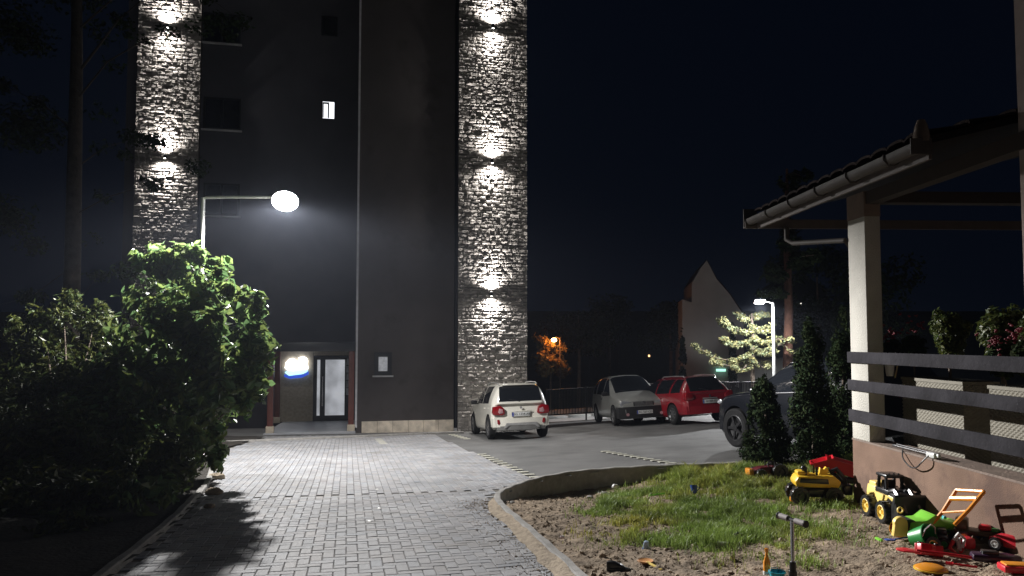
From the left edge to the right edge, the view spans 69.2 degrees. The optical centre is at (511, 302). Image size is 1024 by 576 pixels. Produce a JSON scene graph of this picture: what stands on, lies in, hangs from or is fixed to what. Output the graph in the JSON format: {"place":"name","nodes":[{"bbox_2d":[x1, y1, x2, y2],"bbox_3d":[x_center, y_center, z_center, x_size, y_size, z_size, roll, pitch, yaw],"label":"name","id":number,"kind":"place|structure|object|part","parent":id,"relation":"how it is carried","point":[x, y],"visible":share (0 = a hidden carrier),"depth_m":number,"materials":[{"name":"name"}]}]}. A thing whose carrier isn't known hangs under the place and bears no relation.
{"place":"outdoors","nodes":[
{"label":"outdoors","id":0,"kind":"place"},
{"bbox_2d":[0,436,264,575],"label":"shrub bed","id":1,"kind":"object","parent":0,"point":[95,548],"visible":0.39,"depth_m":7.37,"materials":[{"name":"soil"}]},
{"bbox_2d":[0,288,205,537],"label":"garden shrub","id":2,"kind":"object","parent":1,"relation":"on","point":[43,470],"visible":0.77,"depth_m":10.64,"materials":[{"name":"green plant"}]},
{"bbox_2d":[0,0,254,357],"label":"tall tree","id":3,"kind":"object","parent":1,"relation":"on","point":[71,273],"visible":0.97,"depth_m":19.09,"materials":[{"name":"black plant"}]},
{"bbox_2d":[35,240,281,516],"bbox_3d":[-5.264,0.937,11.504,5.895,4.316,3.256,-3,-4,45],"label":"lilac bush","id":4,"kind":"object","parent":1,"relation":"on","point":[198,369],"visible":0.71,"depth_m":10.51,"materials":[{"name":"green plant"}]},
{"bbox_2d":[200,190,298,454],"bbox_3d":[-5.707,0.509,15.899,2.226,5.828,0.308,0,-3,0],"label":"street lamp","id":5,"kind":"object","parent":1,"relation":"on","point":[283,200],"visible":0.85,"depth_m":16.00,"materials":[{"name":"white metal"}]},
{"bbox_2d":[113,434,553,575],"bbox_3d":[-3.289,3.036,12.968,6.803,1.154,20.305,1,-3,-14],"label":"driveway","id":6,"kind":"structure","parent":0,"point":[459,470],"depth_m":8.84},
{"bbox_2d":[204,503,214,507],"bbox_3d":[-3.891,2.627,9.542,0.138,0.078,0.113,-1,-3,20],"label":"bed stone","id":7,"kind":"object","parent":6,"relation":"on","point":[209,505],"visible":0.93,"depth_m":9.51,"materials":[{"name":"grey stone"}]},
{"bbox_2d":[205,487,223,494],"bbox_3d":[-4.294,2.735,10.681,0.278,0.129,0.190,0,-3,0],"label":"bed stone","id":8,"kind":"object","parent":6,"relation":"on","point":[213,491],"visible":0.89,"depth_m":10.62,"materials":[{"name":"grey stone"}]},
{"bbox_2d":[209,472,224,479],"bbox_3d":[-4.917,2.919,12.383,0.251,0.152,0.203,-1,-3,20],"label":"bed stone","id":9,"kind":"object","parent":6,"relation":"on","point":[217,476],"visible":0.72,"depth_m":12.31,"materials":[{"name":"beige stone"}]},
{"bbox_2d":[446,498,553,575],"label":"sand spill","id":10,"kind":"object","parent":6,"relation":"on","point":[538,570],"visible":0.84,"depth_m":7.88,"materials":[{"name":"sand"}]},
{"bbox_2d":[488,497,574,575],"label":"kerb bedding","id":11,"kind":"object","parent":6,"relation":"on","point":[554,564],"visible":0.96,"depth_m":7.21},
{"bbox_2d":[0,311,1023,409],"bbox_3d":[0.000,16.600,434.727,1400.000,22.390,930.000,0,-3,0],"label":"ground","id":12,"kind":"structure","parent":0,"point":[534,318],"depth_m":205.15,"materials":[{"name":"black"}]},
{"bbox_2d":[120,0,526,434],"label":"apartment building","id":13,"kind":"structure","parent":12,"relation":"on","point":[382,260],"depth_m":25.63,"materials":[{"name":"paint"}]},
{"bbox_2d":[201,97,241,131],"bbox_3d":[-10.403,-6.739,26.642,1.372,1.217,0.150,1,-3,-12],"label":"window","id":14,"kind":"structure","parent":13,"relation":"in","point":[219,114],"depth_m":26.67,"materials":[{"name":"black glass"}]},
{"bbox_2d":[202,12,241,45],"bbox_3d":[-10.462,-9.859,26.793,1.378,1.142,0.150,1,-3,-12],"label":"window","id":15,"kind":"structure","parent":13,"relation":"in","point":[217,39],"depth_m":26.79,"materials":[{"name":"black glass"}]},
{"bbox_2d":[203,183,240,217],"bbox_3d":[-10.362,-3.635,26.489,1.330,1.218,0.150,1,-3,-12],"label":"window","id":16,"kind":"structure","parent":13,"relation":"in","point":[228,208],"depth_m":26.52,"materials":[{"name":"black glass"}]},
{"bbox_2d":[284,357,308,378],"bbox_3d":[-7.739,2.357,26.678,0.844,0.788,0.035,1,-3,-12],"label":"backlit sign","id":17,"kind":"object","parent":13,"relation":"attached to","point":[292,364],"visible":1,"depth_m":26.66,"materials":[{"name":"white plastic"}]},
{"bbox_2d":[321,100,335,119],"bbox_3d":[-6.790,-7.104,27.468,0.506,0.717,0.130,1,-3,-12],"label":"window","id":18,"kind":"structure","parent":13,"relation":"in","point":[328,108],"depth_m":27.47,"materials":[{"name":"white glass"}]},
{"bbox_2d":[321,16,337,36],"bbox_3d":[-6.800,-10.274,27.667,0.584,0.745,0.060,1,-3,-12],"label":"window","id":19,"kind":"structure","parent":13,"relation":"in","point":[329,24],"depth_m":27.65,"materials":[{"name":"black glass"}]},
{"bbox_2d":[313,357,348,420],"bbox_3d":[-6.536,3.161,26.862,1.373,2.346,0.290,1,-3,-12],"label":"entrance door","id":20,"kind":"structure","parent":13,"relation":"in","point":[330,399],"depth_m":26.93,"materials":[{"name":"glass"}]},
{"bbox_2d":[372,352,392,376],"bbox_3d":[-4.213,2.044,24.264,0.669,0.806,0.150,1,-3,-12],"label":"window","id":21,"kind":"structure","parent":13,"relation":"in","point":[376,354],"depth_m":24.27,"materials":[{"name":"grey glass"}]},
{"bbox_2d":[530,335,572,409],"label":"tree","id":22,"kind":"object","parent":12,"relation":"on","point":[548,363],"visible":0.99,"depth_m":43.40,"materials":[{"name":"orange plant"}]},
{"bbox_2d":[551,337,560,408],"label":"street lamp","id":23,"kind":"object","parent":12,"relation":"on","point":[554,339],"visible":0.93,"depth_m":43.42,"materials":[{"name":"grey metal"}]},
{"bbox_2d":[530,294,620,407],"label":"tree","id":24,"kind":"object","parent":12,"relation":"on","point":[583,341],"visible":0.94,"depth_m":51.56,"materials":[{"name":"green plant"}]},
{"bbox_2d":[589,318,636,379],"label":"house","id":25,"kind":"structure","parent":12,"relation":"on","point":[598,368],"depth_m":89.87,"materials":[{"name":"black"}]},
{"bbox_2d":[611,321,674,381],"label":"house","id":26,"kind":"structure","parent":12,"relation":"on","point":[629,357],"depth_m":83.87,"materials":[{"name":"black"}]},
{"bbox_2d":[678,327,686,375],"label":"cypress","id":27,"kind":"object","parent":12,"relation":"on","point":[682,357],"visible":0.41,"depth_m":42.98,"materials":[{"name":"green plant"}]},
{"bbox_2d":[675,259,782,391],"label":"gabled house","id":28,"kind":"structure","parent":12,"relation":"on","point":[706,302],"depth_m":45.05,"materials":[{"name":"paint"}]},
{"bbox_2d":[727,322,738,393],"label":"cypress","id":29,"kind":"object","parent":12,"relation":"on","point":[732,376],"visible":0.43,"depth_m":43.28,"materials":[{"name":"green plant"}]},
{"bbox_2d":[689,310,796,381],"bbox_3d":[10.055,2.617,32.316,4.594,4.616,1.808,0,-3,0],"label":"pale conifer","id":30,"kind":"object","parent":12,"relation":"on","point":[753,341],"visible":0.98,"depth_m":32.28,"materials":[{"name":"green plant"}]},
{"bbox_2d":[753,274,828,361],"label":"house","id":31,"kind":"structure","parent":12,"relation":"on","point":[799,289],"depth_m":95.18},
{"bbox_2d":[760,244,849,340],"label":"tree","id":32,"kind":"object","parent":12,"relation":"on","point":[800,320],"visible":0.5,"depth_m":41.85,"materials":[{"name":"green plant"}]},
{"bbox_2d":[813,252,927,342],"bbox_3d":[18.994,1.859,39.753,5.200,8.953,5.235,2,-3,-27],"label":"tree","id":33,"kind":"object","parent":12,"relation":"on","point":[831,323],"visible":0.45,"depth_m":39.21,"materials":[{"name":"green plant"}]},
{"bbox_2d":[743,0,1023,557],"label":"terrace house","id":34,"kind":"structure","parent":12,"relation":"on","point":[903,171],"depth_m":7.43,"materials":[{"name":"paint"}]},
{"bbox_2d":[885,365,897,377],"bbox_3d":[4.307,0.751,8.433,0.139,0.222,0.109,-2,-4,31],"label":"hanging pot","id":35,"kind":"object","parent":34,"relation":"hanging from","point":[889,369],"visible":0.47,"depth_m":8.41,"materials":[{"name":"white paint"}]},
{"bbox_2d":[892,443,940,468],"bbox_3d":[4.054,1.569,7.510,0.122,0.197,0.915,0,-3,2],"label":"hedge trimmer","id":36,"kind":"object","parent":34,"relation":"on","point":[934,455],"visible":1,"depth_m":7.39,"materials":[{"name":"metal"}]},
{"bbox_2d":[901,376,999,464],"bbox_3d":[4.580,1.263,7.794,0.380,0.924,1.071,0,-3,-2],"label":"rattan planter","id":37,"kind":"object","parent":34,"relation":"on","point":[970,418],"visible":0.43,"depth_m":7.51,"materials":[{"name":"wicker"}]},
{"bbox_2d":[882,324,901,378],"bbox_3d":[4.394,0.566,8.571,0.316,0.629,0.294,0,-3,0],"label":"flower plant","id":38,"kind":"object","parent":37,"relation":"in","point":[891,345],"visible":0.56,"depth_m":8.52,"materials":[{"name":"green plant"}]},
{"bbox_2d":[898,313,928,376],"bbox_3d":[4.439,0.488,8.212,0.296,0.746,0.279,-3,-4,43],"label":"flower plant","id":39,"kind":"object","parent":37,"relation":"on","point":[914,344],"visible":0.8,"depth_m":8.16,"materials":[{"name":"green plant"}]},
{"bbox_2d":[928,307,973,378],"bbox_3d":[4.586,0.435,7.779,0.403,0.787,0.388,0,-3,0],"label":"terrace shrub","id":40,"kind":"object","parent":37,"relation":"on","point":[950,332],"visible":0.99,"depth_m":7.71,"materials":[{"name":"green plant"}]},
{"bbox_2d":[987,384,1023,472],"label":"rattan planter","id":41,"kind":"object","parent":34,"relation":"on","point":[1007,424],"visible":0.43,"depth_m":6.67,"materials":[{"name":"wicker"}]},
{"bbox_2d":[975,329,1017,386],"bbox_3d":[4.416,0.514,6.717,0.340,0.541,0.305,0,-3,0],"label":"flower plant","id":42,"kind":"object","parent":41,"relation":"on","point":[996,347],"visible":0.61,"depth_m":6.68,"materials":[{"name":"green plant"}]},
{"bbox_2d":[974,303,1023,383],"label":"terrace shrub","id":43,"kind":"object","parent":41,"relation":"in","point":[998,320],"visible":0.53,"depth_m":6.93,"materials":[{"name":"green plant"}]},
{"bbox_2d":[1006,323,1023,378],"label":"flower plant","id":44,"kind":"object","parent":41,"relation":"in","point":[1018,351],"visible":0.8,"depth_m":6.34,"materials":[{"name":"green plant"}]},
{"bbox_2d":[1016,309,1023,341],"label":"terrace shrub","id":45,"kind":"object","parent":41,"relation":"on","point":[1020,322],"visible":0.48,"depth_m":6.55,"materials":[{"name":"green plant"}]},
{"bbox_2d":[0,0,1023,311],"label":"sky","id":46,"kind":"structure","parent":0,"point":[653,126],"materials":[{"name":"black"}]},
{"bbox_2d":[218,414,893,491],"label":"parking lot","id":47,"kind":"structure","parent":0,"point":[563,446],"depth_m":18.11,"materials":[{"name":"grey asphalt"}]},
{"bbox_2d":[92,468,213,575],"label":"bed kerb","id":48,"kind":"structure","parent":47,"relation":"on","point":[115,565],"depth_m":7.49,"materials":[{"name":"concrete"}]},
{"bbox_2d":[227,431,463,442],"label":"apron kerb","id":49,"kind":"structure","parent":47,"relation":"on","point":[349,436],"depth_m":21.67,"materials":[{"name":"concrete"}]},
{"bbox_2d":[449,434,469,438],"bbox_3d":[-1.580,4.016,22.170,0.208,0.115,1.966,1,-3,-18],"label":"parking line marking","id":50,"kind":"object","parent":47,"relation":"on","point":[457,436],"visible":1,"depth_m":22.16,"materials":[{"name":"white paint"}]},
{"bbox_2d":[478,454,537,477],"bbox_3d":[-0.141,3.168,14.510,0.202,0.280,4.490,1,-3,-14],"label":"parking line marking","id":51,"kind":"object","parent":47,"relation":"on","point":[486,456],"visible":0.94,"depth_m":13.90,"materials":[{"name":"white paint"}]},
{"bbox_2d":[471,381,548,438],"bbox_3d":[-0.151,3.236,22.599,2.060,1.616,3.737,-1,-6,-13],"label":"parked car","id":52,"kind":"object","parent":47,"relation":"on","point":[520,407],"visible":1,"depth_m":20.96,"materials":[{"name":"white paint"}]},
{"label":"windows","id":53,"kind":"part","parent":52,"relation":"part of","materials":[{"name":"black glass"}]},
{"bbox_2d":[592,375,665,425],"bbox_3d":[3.991,3.338,25.722,2.100,1.630,4.093,-3,-6,-7],"label":"parked car","id":54,"kind":"object","parent":47,"relation":"on","point":[616,399],"visible":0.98,"depth_m":24.56,"materials":[{"name":"silver metal"}]},
{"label":"windows","id":55,"kind":"part","parent":54,"relation":"part of","materials":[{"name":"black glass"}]},
{"bbox_2d":[601,451,675,463],"bbox_3d":[2.476,3.034,14.510,0.206,0.242,3.319,1,-3,-16],"label":"parking line marking","id":56,"kind":"object","parent":47,"relation":"on","point":[650,459],"visible":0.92,"depth_m":14.35,"materials":[{"name":"white paint"}]},
{"bbox_2d":[494,460,796,575],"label":"garden kerb","id":57,"kind":"structure","parent":47,"relation":"on","point":[563,482],"depth_m":12.49,"materials":[{"name":"concrete"}]},
{"bbox_2d":[634,374,732,424],"bbox_3d":[5.431,3.194,24.604,2.120,1.501,4.330,-1,-7,-17],"label":"parked car","id":58,"kind":"object","parent":47,"relation":"on","point":[679,397],"visible":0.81,"depth_m":22.87,"materials":[{"name":"red paint"}]},
{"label":"windows","id":59,"kind":"part","parent":58,"relation":"part of","materials":[{"name":"black glass"}]},
{"bbox_2d":[717,358,937,449],"bbox_3d":[5.891,1.929,14.143,2.260,1.700,4.300,0,-7,-21],"label":"parked car","id":60,"kind":"object","parent":47,"relation":"on","point":[733,414],"visible":0.28,"depth_m":13.85,"materials":[{"name":"black paint"}]},
{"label":"windows","id":61,"kind":"part","parent":60,"relation":"part of","materials":[{"name":"black glass"}]},
{"bbox_2d":[549,408,606,421],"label":"side street","id":62,"kind":"structure","parent":0,"point":[570,419],"depth_m":30.70,"materials":[{"name":"grey asphalt"}]},
{"bbox_2d":[549,413,593,418],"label":"street kerb","id":63,"kind":"structure","parent":62,"relation":"on","point":[572,416],"depth_m":31.33,"materials":[{"name":"white paint"}]},
{"bbox_2d":[546,381,754,419],"bbox_3d":[7.477,3.937,29.134,12.323,1.672,0.063,0,-3,-3],"label":"lot fence","id":64,"kind":"object","parent":62,"relation":"on","point":[749,385],"visible":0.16,"depth_m":28.88,"materials":[{"name":"black metal"}]},
{"bbox_2d":[753,299,775,375],"bbox_3d":[10.383,2.235,30.379,0.893,4.752,0.272,0,-3,0],"label":"street lamp","id":65,"kind":"object","parent":62,"relation":"on","point":[759,301],"visible":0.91,"depth_m":30.41,"materials":[{"name":"white metal"}]},
{"bbox_2d":[756,166,824,367],"bbox_3d":[12.452,-0.519,33.930,3.152,11.436,3.476,0,-3,0],"label":"pine tree","id":66,"kind":"object","parent":62,"relation":"on","point":[791,258],"visible":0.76,"depth_m":33.79,"materials":[{"name":"green plant"}]},
{"bbox_2d":[562,449,905,574],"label":"grass","id":67,"kind":"structure","parent":0,"point":[722,521],"depth_m":8.37,"materials":[{"name":"green plant"}]},
{"bbox_2d":[503,479,1023,575],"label":"garden soil","id":68,"kind":"structure","parent":0,"point":[856,564],"depth_m":6.68,"materials":[{"name":"brown soil"}]},
{"bbox_2d":[606,560,630,571],"bbox_3d":[0.910,2.248,6.322,0.206,0.080,0.080,-1,-3,12],"label":"toy shoe","id":69,"kind":"object","parent":68,"relation":"on","point":[612,565],"visible":0.98,"depth_m":6.30,"materials":[{"name":"black plastic"}]},
{"bbox_2d":[642,540,649,548],"bbox_3d":[1.276,2.308,7.054,0.080,0.080,0.078,0,9,0],"label":"plastic cup","id":70,"kind":"object","parent":68,"relation":"on","point":[646,545],"visible":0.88,"depth_m":7.03,"materials":[{"name":"white plastic"}]},
{"bbox_2d":[637,558,661,570],"bbox_3d":[1.175,2.250,6.362,0.140,0.020,0.340,0,-3,-8],"label":"toy spade","id":71,"kind":"object","parent":68,"relation":"on","point":[649,561],"visible":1,"depth_m":6.44,"materials":[{"name":"orange plastic"}]},
{"bbox_2d":[690,485,699,492],"bbox_3d":[2.518,2.570,10.199,0.137,0.110,0.100,0,-18,0],"label":"blue cup","id":72,"kind":"object","parent":68,"relation":"on","point":[694,488],"visible":0.96,"depth_m":10.17,"materials":[{"name":"plastic"}]},
{"bbox_2d":[717,541,728,546],"bbox_3d":[1.951,2.243,6.862,0.104,0.054,0.053,-1,-3,15],"label":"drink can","id":73,"kind":"object","parent":68,"relation":"on","point":[718,543],"visible":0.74,"depth_m":6.85,"materials":[{"name":"green metal"}]},
{"bbox_2d":[737,373,794,463],"bbox_3d":[4.166,1.972,12.218,0.907,1.616,0.928,0,-3,0],"label":"arborvitae","id":74,"kind":"object","parent":68,"relation":"on","point":[762,447],"visible":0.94,"depth_m":12.08,"materials":[{"name":"green plant"}]},
{"bbox_2d":[763,548,769,574],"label":"orange bottle","id":75,"kind":"object","parent":68,"relation":"on","point":[766,564],"visible":0.87,"depth_m":5.91,"materials":[{"name":"plastic"}]},
{"bbox_2d":[745,460,788,479],"bbox_3d":[3.740,2.478,10.948,0.585,0.281,0.293,0,-3,-8],"label":"toy tractor","id":76,"kind":"object","parent":68,"relation":"on","point":[771,467],"visible":0.83,"depth_m":10.84,"materials":[{"name":"red plastic"}]},
{"bbox_2d":[768,567,785,575],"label":"toy pail","id":77,"kind":"object","parent":68,"relation":"on","point":[777,572],"visible":1,"depth_m":5.82,"materials":[{"name":"plastic"}]},
{"bbox_2d":[776,512,808,575],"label":"kick scooter","id":78,"kind":"object","parent":68,"relation":"on","point":[792,570],"visible":1,"depth_m":4.91,"materials":[{"name":"grey metal"}]},
{"bbox_2d":[782,313,844,466],"bbox_3d":[4.743,1.429,11.630,0.946,2.508,0.921,0,-3,0],"label":"arborvitae","id":79,"kind":"object","parent":68,"relation":"on","point":[814,414],"visible":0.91,"depth_m":11.49,"materials":[{"name":"green plant"}]},
{"bbox_2d":[784,465,852,504],"bbox_3d":[3.640,2.158,8.804,0.719,0.448,0.354,0,-3,8],"label":"toy excavator","id":80,"kind":"object","parent":68,"relation":"on","point":[803,485],"visible":0.91,"depth_m":8.69,"materials":[{"name":"yellow plastic"}]},
{"bbox_2d":[809,454,853,488],"bbox_3d":[4.254,2.213,9.569,0.773,0.436,0.404,-1,-3,20],"label":"toy tipper","id":81,"kind":"object","parent":68,"relation":"on","point":[844,466],"visible":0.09,"depth_m":9.48,"materials":[{"name":"red plastic"}]},
{"bbox_2d":[824,305,852,456],"bbox_3d":[5.607,1.382,12.523,0.856,2.692,0.862,0,-3,0],"label":"arborvitae","id":82,"kind":"object","parent":68,"relation":"on","point":[836,358],"visible":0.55,"depth_m":12.43,"materials":[{"name":"green plant"}]},
{"bbox_2d":[875,535,892,541],"bbox_3d":[3.455,2.096,6.684,0.342,0.087,0.090,0,-3,-5],"label":"toy rake","id":83,"kind":"object","parent":68,"relation":"on","point":[877,538],"visible":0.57,"depth_m":6.67,"materials":[{"name":"green plastic"}]},
{"bbox_2d":[860,472,925,523],"bbox_3d":[3.915,1.994,7.537,0.378,0.492,0.879,0,-3,-1],"label":"toy loader","id":84,"kind":"object","parent":68,"relation":"on","point":[888,495],"visible":0.8,"depth_m":7.54,"materials":[{"name":"yellow plastic"}]},
{"bbox_2d":[884,536,907,540],"bbox_3d":[3.466,2.131,6.693,0.211,0.038,0.070,-1,-3,10],"label":"toy spade","id":85,"kind":"object","parent":68,"relation":"on","point":[890,539],"visible":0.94,"depth_m":6.69,"materials":[{"name":"blue plastic"}]},
{"bbox_2d":[889,522,904,537],"bbox_3d":[3.526,2.086,6.781,0.156,0.154,0.108,-1,-33,20],"label":"toy bucket","id":86,"kind":"object","parent":68,"relation":"on","point":[890,526],"visible":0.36,"depth_m":6.78,"materials":[{"name":"yellow plastic"}]},
{"bbox_2d":[908,523,937,546],"bbox_3d":[3.524,2.006,6.344,0.212,0.210,0.205,2,-23,-30],"label":"toy bucket","id":87,"kind":"object","parent":68,"relation":"on","point":[922,532],"visible":0.67,"depth_m":6.36,"materials":[{"name":"green plastic"}]},
{"bbox_2d":[915,542,943,557],"bbox_3d":[3.452,2.052,6.147,0.208,0.117,0.093,-2,-23,30],"label":"toy car","id":88,"kind":"object","parent":68,"relation":"on","point":[930,547],"visible":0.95,"depth_m":6.12,"materials":[{"name":"red plastic"}]},
{"bbox_2d":[913,562,948,573],"bbox_3d":[3.216,2.038,5.702,0.240,0.030,0.240,0,-3,0],"label":"toy plate","id":89,"kind":"object","parent":68,"relation":"on","point":[930,568],"visible":1,"depth_m":5.65,"materials":[{"name":"orange plastic"}]},
{"bbox_2d":[924,536,941,545],"bbox_3d":[3.549,2.049,6.264,0.140,0.136,0.072,0,-3,0],"label":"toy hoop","id":90,"kind":"object","parent":68,"relation":"on","point":[929,539],"visible":0.38,"depth_m":6.26,"materials":[{"name":"black plastic"}]},
{"bbox_2d":[896,547,971,558],"bbox_3d":[3.439,2.030,5.986,0.611,0.046,0.120,-1,-3,22],"label":"toy shovel","id":91,"kind":"object","parent":68,"relation":"on","point":[908,550],"visible":1,"depth_m":6.00,"materials":[{"name":"red plastic"}]},
{"bbox_2d":[891,488,985,545],"bbox_3d":[3.651,1.855,6.494,0.610,0.544,0.653,0,-3,0],"label":"toy mower","id":92,"kind":"object","parent":68,"relation":"on","point":[902,525],"visible":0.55,"depth_m":6.51,"materials":[{"name":"green plastic"}]},
{"bbox_2d":[936,527,948,548],"bbox_3d":[3.674,2.046,6.485,0.243,0.161,0.181,-1,-3,25],"label":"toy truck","id":93,"kind":"object","parent":68,"relation":"on","point":[942,535],"visible":0.4,"depth_m":6.40,"materials":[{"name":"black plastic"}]},
{"bbox_2d":[945,561,977,567],"bbox_3d":[3.482,2.040,5.756,0.216,0.023,0.072,-2,-3,30],"label":"toy fork","id":94,"kind":"object","parent":68,"relation":"on","point":[953,564],"visible":1,"depth_m":5.76,"materials":[{"name":"red plastic"}]},
{"bbox_2d":[948,532,975,553],"bbox_3d":[3.765,2.027,6.228,0.283,0.218,0.109,1,-3,-24],"label":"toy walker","id":95,"kind":"object","parent":68,"relation":"on","point":[965,542],"visible":0.98,"depth_m":6.18,"materials":[{"name":"red plastic"}]},
{"bbox_2d":[953,515,1005,548],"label":"toy car","id":96,"kind":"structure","parent":68,"relation":"on","point":[962,527],"depth_m":6.34,"materials":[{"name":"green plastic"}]},
{"bbox_2d":[970,549,1021,562],"bbox_3d":[3.825,2.007,5.862,0.351,0.085,0.157,-1,-3,18],"label":"toy boat","id":97,"kind":"object","parent":68,"relation":"on","point":[988,555],"visible":0.88,"depth_m":5.83,"materials":[{"name":"purple plastic"}]},
{"bbox_2d":[997,561,1023,573],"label":"toy crate","id":98,"kind":"object","parent":68,"relation":"on","point":[1015,567],"visible":1,"depth_m":5.50,"materials":[{"name":"red plastic"}]}
]}

